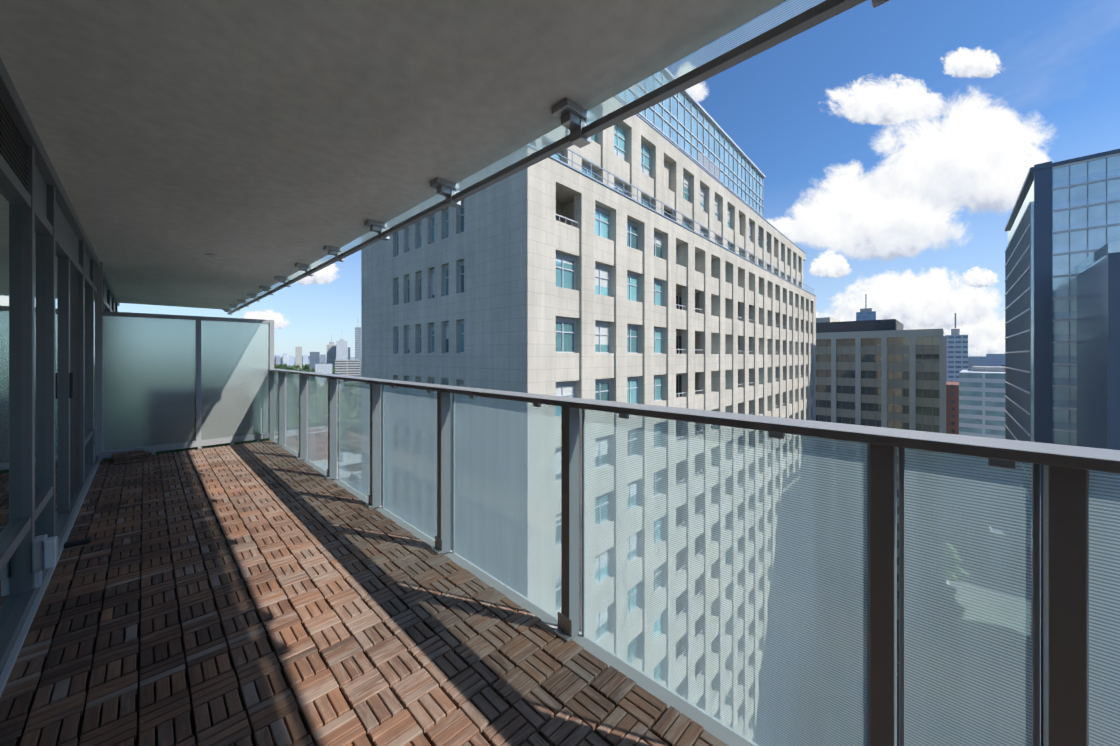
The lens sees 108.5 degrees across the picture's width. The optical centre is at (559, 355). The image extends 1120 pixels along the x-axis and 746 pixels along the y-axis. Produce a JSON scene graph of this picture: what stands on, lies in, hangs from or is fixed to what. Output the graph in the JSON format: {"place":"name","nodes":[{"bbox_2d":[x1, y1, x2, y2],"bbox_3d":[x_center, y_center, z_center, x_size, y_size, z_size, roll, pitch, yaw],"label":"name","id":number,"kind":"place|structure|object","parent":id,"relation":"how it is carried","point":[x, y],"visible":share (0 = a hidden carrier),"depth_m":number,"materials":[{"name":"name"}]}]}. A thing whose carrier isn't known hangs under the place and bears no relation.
{"place":"outdoors","nodes":[
{"label":"outdoors","id":0,"kind":"place"},
{"bbox_2d":[243,310,288,328],"bbox_3d":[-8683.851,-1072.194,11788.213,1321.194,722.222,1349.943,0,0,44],"label":"cloud","id":1,"kind":"structure","parent":0,"point":[279,321],"depth_m":11793.57,"materials":[{"name":"white"}]},
{"bbox_2d":[289,356,293,365],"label":"skyline tower","id":2,"kind":"structure","parent":0,"point":[291,360],"depth_m":1997.55,"materials":[{"name":"concrete"}]},
{"bbox_2d":[303,355,307,366],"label":"skyline tower","id":3,"kind":"structure","parent":0,"point":[305,359],"depth_m":2114.03,"materials":[{"name":"concrete"}]},
{"bbox_2d":[290,260,337,284],"bbox_3d":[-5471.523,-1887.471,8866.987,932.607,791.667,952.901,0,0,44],"label":"cloud","id":4,"kind":"structure","parent":0,"point":[327,275],"depth_m":8873.07,"materials":[{"name":"white"}]},
{"bbox_2d":[320,354,325,363],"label":"skyline tower","id":5,"kind":"structure","parent":0,"point":[323,359],"depth_m":1983.84,"materials":[{"name":"concrete"}]},
{"bbox_2d":[0,0,785,745],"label":"balcony slab","id":6,"kind":"structure","parent":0,"point":[252,144],"depth_m":1.82,"materials":[{"name":"grey concrete"}]},
{"bbox_2d":[95,262,273,460],"bbox_3d":[-5.012,0.065,5.535,0.105,2.430,1.805,0,0,44],"label":"partition frame","id":7,"kind":"object","parent":6,"relation":"on","point":[100,313],"visible":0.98,"depth_m":5.37,"materials":[{"name":"grey metal"}]},
{"bbox_2d":[103,316,268,450],"bbox_3d":[-5.023,0.337,5.549,0.010,1.661,1.676,0,0,44],"label":"partition panel","id":8,"kind":"object","parent":7,"relation":"in","point":[149,381],"visible":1,"depth_m":5.43,"materials":[{"name":"white glass"}]},
{"bbox_2d":[103,438,268,461],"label":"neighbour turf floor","id":9,"kind":"structure","parent":6,"relation":"on","point":[185,449],"depth_m":5.66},
{"bbox_2d":[205,253,217,257],"bbox_3d":[-3.952,-1.137,4.570,0.110,0.026,0.110,0,0,44],"label":"ceiling downlight","id":10,"kind":"object","parent":6,"relation":"attached to","point":[211,255],"visible":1,"depth_m":4.54,"materials":[{"name":"white"}]},
{"bbox_2d":[7,450,667,745],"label":"deck base grid","id":11,"kind":"object","parent":6,"relation":"on","point":[137,694],"depth_m":1.78,"materials":[{"name":"black plastic"}]},
{"bbox_2d":[0,440,728,745],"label":"deck tiles","id":12,"kind":"object","parent":11,"relation":"on","point":[404,584],"visible":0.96,"depth_m":1.82,"materials":[{"name":"brown wood"}]},
{"bbox_2d":[0,57,119,696],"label":"window wall frames","id":13,"kind":"structure","parent":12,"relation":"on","point":[30,181],"depth_m":2.50,"materials":[{"name":"grey metal"}]},
{"bbox_2d":[32,534,57,587],"bbox_3d":[-2.696,1.077,2.114,0.125,0.255,0.080,0,0,44],"label":"outlet box","id":14,"kind":"object","parent":13,"relation":"attached to","point":[44,552],"visible":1,"depth_m":2.08,"materials":[{"name":"grey plastic"}]},
{"bbox_2d":[0,182,105,631],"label":"window glass","id":15,"kind":"object","parent":13,"relation":"in","point":[10,376],"depth_m":1.99,"materials":[{"name":"glass"}]},
{"bbox_2d":[64,537,91,547],"bbox_3d":[-3.268,1.265,2.734,0.060,0.030,0.120,0,0,44],"label":"stop door","id":16,"kind":"structure","parent":12,"relation":"on","point":[77,542],"depth_m":2.72,"materials":[{"name":"black plastic"}]},
{"bbox_2d":[111,450,148,464],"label":"spare deck tiles","id":17,"kind":"object","parent":12,"relation":"on","point":[119,458],"visible":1,"depth_m":4.85,"materials":[{"name":"brown wood"}]},
{"bbox_2d":[222,0,1119,745],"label":"balcony railing","id":18,"kind":"object","parent":6,"relation":"attached to","point":[492,538],"depth_m":1.37,"materials":[{"name":"clear glass"}]},
{"bbox_2d":[118,0,1119,356],"label":"sky","id":19,"kind":"structure","parent":0,"point":[1059,65],"materials":[{"name":"blue"}]},
{"bbox_2d":[288,357,1028,745],"bbox_3d":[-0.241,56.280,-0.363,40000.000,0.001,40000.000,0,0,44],"label":"ground","id":20,"kind":"structure","parent":0,"point":[952,659],"depth_m":74.28,"materials":[{"name":"grey"}]},
{"bbox_2d":[282,356,288,365],"bbox_3d":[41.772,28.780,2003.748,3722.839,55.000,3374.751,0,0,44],"label":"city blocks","id":21,"kind":"structure","parent":20,"relation":"on","point":[285,359],"depth_m":2233.11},
{"bbox_2d":[275,356,309,364],"bbox_3d":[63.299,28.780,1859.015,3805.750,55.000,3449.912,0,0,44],"label":"city blocks","id":22,"kind":"structure","parent":20,"relation":"on","point":[277,360],"depth_m":2110.71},
{"bbox_2d":[295,347,301,369],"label":"skyline tower","id":23,"kind":"structure","parent":20,"relation":"on","point":[298,355],"depth_m":1594.03,"materials":[{"name":"concrete"}]},
{"bbox_2d":[310,352,319,370],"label":"skyline tower","id":24,"kind":"structure","parent":20,"relation":"on","point":[314,358],"depth_m":1281.13,"materials":[{"name":"concrete"}]},
{"bbox_2d":[313,428,326,460],"bbox_3d":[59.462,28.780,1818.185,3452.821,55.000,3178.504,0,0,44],"label":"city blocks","id":25,"kind":"structure","parent":20,"relation":"on","point":[316,442],"depth_m":169.89,"materials":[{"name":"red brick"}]},
{"bbox_2d":[315,364,331,382],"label":"building","id":26,"kind":"structure","parent":20,"relation":"on","point":[324,368],"depth_m":603.74,"materials":[{"name":"concrete"}]},
{"bbox_2d":[327,342,335,367],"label":"skyline tower","id":27,"kind":"structure","parent":20,"relation":"on","point":[331,352],"depth_m":1480.52,"materials":[{"name":"concrete"}]},
{"bbox_2d":[336,339,346,359],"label":"skyline tower","id":28,"kind":"structure","parent":20,"relation":"on","point":[341,349],"depth_m":1450.62,"materials":[{"name":"concrete"}]},
{"bbox_2d":[335,360,359,390],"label":"building","id":29,"kind":"structure","parent":20,"relation":"on","point":[348,367],"depth_m":459.96,"materials":[{"name":"concrete"}]},
{"bbox_2d":[355,327,360,375],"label":"skyline tower","id":30,"kind":"structure","parent":20,"relation":"on","point":[357,343],"depth_m":805.01,"materials":[{"name":"concrete"}]},
{"bbox_2d":[331,294,955,341],"bbox_3d":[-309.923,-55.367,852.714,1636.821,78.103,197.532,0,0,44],"label":"skyline masts","id":31,"kind":"object","parent":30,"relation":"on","point":[865,307],"visible":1,"depth_m":336.90,"materials":[{"name":"grey metal"}]},
{"bbox_2d":[361,68,815,745],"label":"limestone building","id":32,"kind":"structure","parent":20,"relation":"on","point":[651,256],"depth_m":28.25,"materials":[{"name":"beige stone"}]},
{"bbox_2d":[302,356,1004,584],"bbox_3d":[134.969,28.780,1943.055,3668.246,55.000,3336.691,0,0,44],"label":"city blocks","id":33,"kind":"structure","parent":20,"relation":"on","point":[971,510],"depth_m":107.80,"materials":[{"name":"grey concrete"}]},
{"bbox_2d":[856,308,875,320],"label":"glass tower","id":34,"kind":"structure","parent":20,"relation":"on","point":[865,314],"depth_m":335.22,"materials":[{"name":"glass"}]},
{"bbox_2d":[816,317,945,629],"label":"building","id":35,"kind":"structure","parent":20,"relation":"on","point":[887,373],"depth_m":88.50,"materials":[{"name":"grey concrete"}]},
{"bbox_2d":[822,581,949,745],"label":"street level blocks","id":36,"kind":"structure","parent":20,"relation":"on","point":[897,694],"depth_m":64.92,"materials":[{"name":"concrete"}]},
{"bbox_2d":[830,595,867,671],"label":"street tree","id":37,"kind":"object","parent":36,"relation":"on","point":[854,623],"visible":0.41,"depth_m":69.90,"materials":[{"name":"brown plant"}]},
{"bbox_2d":[831,633,867,693],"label":"street tree","id":38,"kind":"object","parent":36,"relation":"on","point":[847,657],"visible":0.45,"depth_m":65.53,"materials":[{"name":"brown plant"}]},
{"bbox_2d":[855,567,867,594],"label":"street tree","id":39,"kind":"object","parent":36,"relation":"on","point":[863,582],"visible":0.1,"depth_m":87.53,"materials":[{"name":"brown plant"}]},
{"bbox_2d":[855,591,867,616],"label":"street tree","id":40,"kind":"object","parent":36,"relation":"on","point":[862,598],"visible":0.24,"depth_m":82.56,"materials":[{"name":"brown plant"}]},
{"bbox_2d":[924,579,965,618],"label":"street tree","id":41,"kind":"object","parent":36,"relation":"on","point":[950,592],"visible":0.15,"depth_m":79.16,"materials":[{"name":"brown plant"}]},
{"bbox_2d":[946,542,968,581],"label":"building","id":42,"kind":"structure","parent":36,"relation":"on","point":[955,566],"depth_m":90.35,"materials":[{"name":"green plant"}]},
{"bbox_2d":[866,653,917,695],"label":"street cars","id":43,"kind":"object","parent":20,"relation":"on","point":[910,667],"visible":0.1,"depth_m":72.45,"materials":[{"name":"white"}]},
{"bbox_2d":[946,381,958,434],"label":"red brick block","id":44,"kind":"structure","parent":20,"relation":"on","point":[952,407],"depth_m":164.83,"materials":[{"name":"brick"}]},
{"bbox_2d":[945,329,967,381],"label":"white apartment tower","id":45,"kind":"structure","parent":20,"relation":"on","point":[956,352],"depth_m":235.61,"materials":[{"name":"concrete"}]},
{"bbox_2d":[969,356,985,368],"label":"office","id":46,"kind":"structure","parent":20,"relation":"on","point":[977,360],"depth_m":625.62,"materials":[{"name":"concrete"}]},
{"bbox_2d":[959,370,1004,438],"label":"building","id":47,"kind":"structure","parent":20,"relation":"on","point":[981,404],"depth_m":131.36,"materials":[{"name":"white glass"}]},
{"bbox_2d":[986,354,1004,365],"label":"office","id":48,"kind":"structure","parent":20,"relation":"on","point":[995,359],"depth_m":883.21,"materials":[{"name":"glass"}]},
{"bbox_3d":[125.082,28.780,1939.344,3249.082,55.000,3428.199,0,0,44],"label":"city blocks","id":49,"kind":"structure","parent":20,"relation":"on","visible":0},
{"bbox_2d":[313,427,1004,535],"bbox_3d":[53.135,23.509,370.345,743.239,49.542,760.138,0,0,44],"label":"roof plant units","id":50,"kind":"object","parent":49,"relation":"on","point":[354,475],"depth_m":127.82,"materials":[{"name":"grey"}]},
{"bbox_2d":[972,366,1004,371],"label":"building","id":51,"kind":"structure","parent":49,"relation":"on","point":[989,368],"depth_m":140.86,"materials":[{"name":"concrete"}]},
{"bbox_2d":[677,63,707,101],"bbox_3d":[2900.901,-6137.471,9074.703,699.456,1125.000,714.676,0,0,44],"label":"cloud","id":52,"kind":"structure","parent":0,"point":[698,92],"depth_m":9078.99,"materials":[{"name":"white"}]},
{"bbox_2d":[767,217,800,243],"bbox_3d":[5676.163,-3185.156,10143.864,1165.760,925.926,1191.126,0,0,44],"label":"cloud","id":53,"kind":"structure","parent":0,"point":[786,227],"depth_m":10145.06,"materials":[{"name":"white"}]},
{"bbox_2d":[809,249,850,277],"bbox_3d":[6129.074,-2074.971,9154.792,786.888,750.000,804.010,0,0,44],"label":"cloud","id":54,"kind":"structure","parent":0,"point":[829,263],"depth_m":9155.11,"materials":[{"name":"white"}]},
{"bbox_2d":[816,312,849,321],"bbox_3d":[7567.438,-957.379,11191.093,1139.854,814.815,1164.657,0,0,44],"label":"cloud","id":55,"kind":"structure","parent":0,"point":[821,316],"depth_m":11190.99,"materials":[{"name":"white"}]},
{"bbox_2d":[792,162,964,260],"bbox_3d":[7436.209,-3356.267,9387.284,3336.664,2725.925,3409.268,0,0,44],"label":"cloud","id":56,"kind":"structure","parent":0,"point":[846,210],"depth_m":9379.10,"materials":[{"name":"white"}]},
{"bbox_2d":[827,74,944,124],"bbox_3d":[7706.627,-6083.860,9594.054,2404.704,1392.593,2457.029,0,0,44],"label":"cloud","id":57,"kind":"structure","parent":0,"point":[878,103],"depth_m":9595.03,"materials":[{"name":"white"}]},
{"bbox_2d":[830,268,1004,329],"bbox_3d":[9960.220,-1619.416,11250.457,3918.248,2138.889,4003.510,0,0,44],"label":"cloud","id":58,"kind":"structure","parent":0,"point":[936,298],"depth_m":11253.67,"materials":[{"name":"white"}]},
{"bbox_2d":[839,310,1004,346],"bbox_3d":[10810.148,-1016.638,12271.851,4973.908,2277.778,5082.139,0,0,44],"label":"cloud","id":59,"kind":"structure","parent":0,"point":[990,327],"depth_m":12321.71,"materials":[{"name":"white"}]},
{"bbox_2d":[868,88,1050,212],"bbox_3d":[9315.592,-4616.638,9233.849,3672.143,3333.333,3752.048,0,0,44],"label":"cloud","id":60,"kind":"structure","parent":0,"point":[976,151],"depth_m":9231.94,"materials":[{"name":"white"}]},
{"bbox_2d":[941,47,999,77],"bbox_3d":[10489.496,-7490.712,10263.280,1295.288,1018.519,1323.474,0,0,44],"label":"cloud","id":61,"kind":"structure","parent":0,"point":[967,62],"depth_m":10262.90,"materials":[{"name":"white"}]},
{"bbox_2d":[963,266,998,287],"bbox_3d":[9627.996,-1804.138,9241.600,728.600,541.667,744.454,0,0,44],"label":"cloud","id":62,"kind":"structure","parent":0,"point":[977,276],"depth_m":9241.27,"materials":[{"name":"white"}]},
{"bbox_2d":[968,320,1004,355],"bbox_3d":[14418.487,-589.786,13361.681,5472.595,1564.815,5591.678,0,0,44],"label":"cloud","id":63,"kind":"structure","parent":0,"point":[989,346],"depth_m":13357.81,"materials":[{"name":"white"}]},
{"bbox_2d":[1005,149,1119,745],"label":"glass skyscraper","id":64,"kind":"structure","parent":0,"point":[1062,317],"depth_m":54.64,"materials":[{"name":"blue glass"}]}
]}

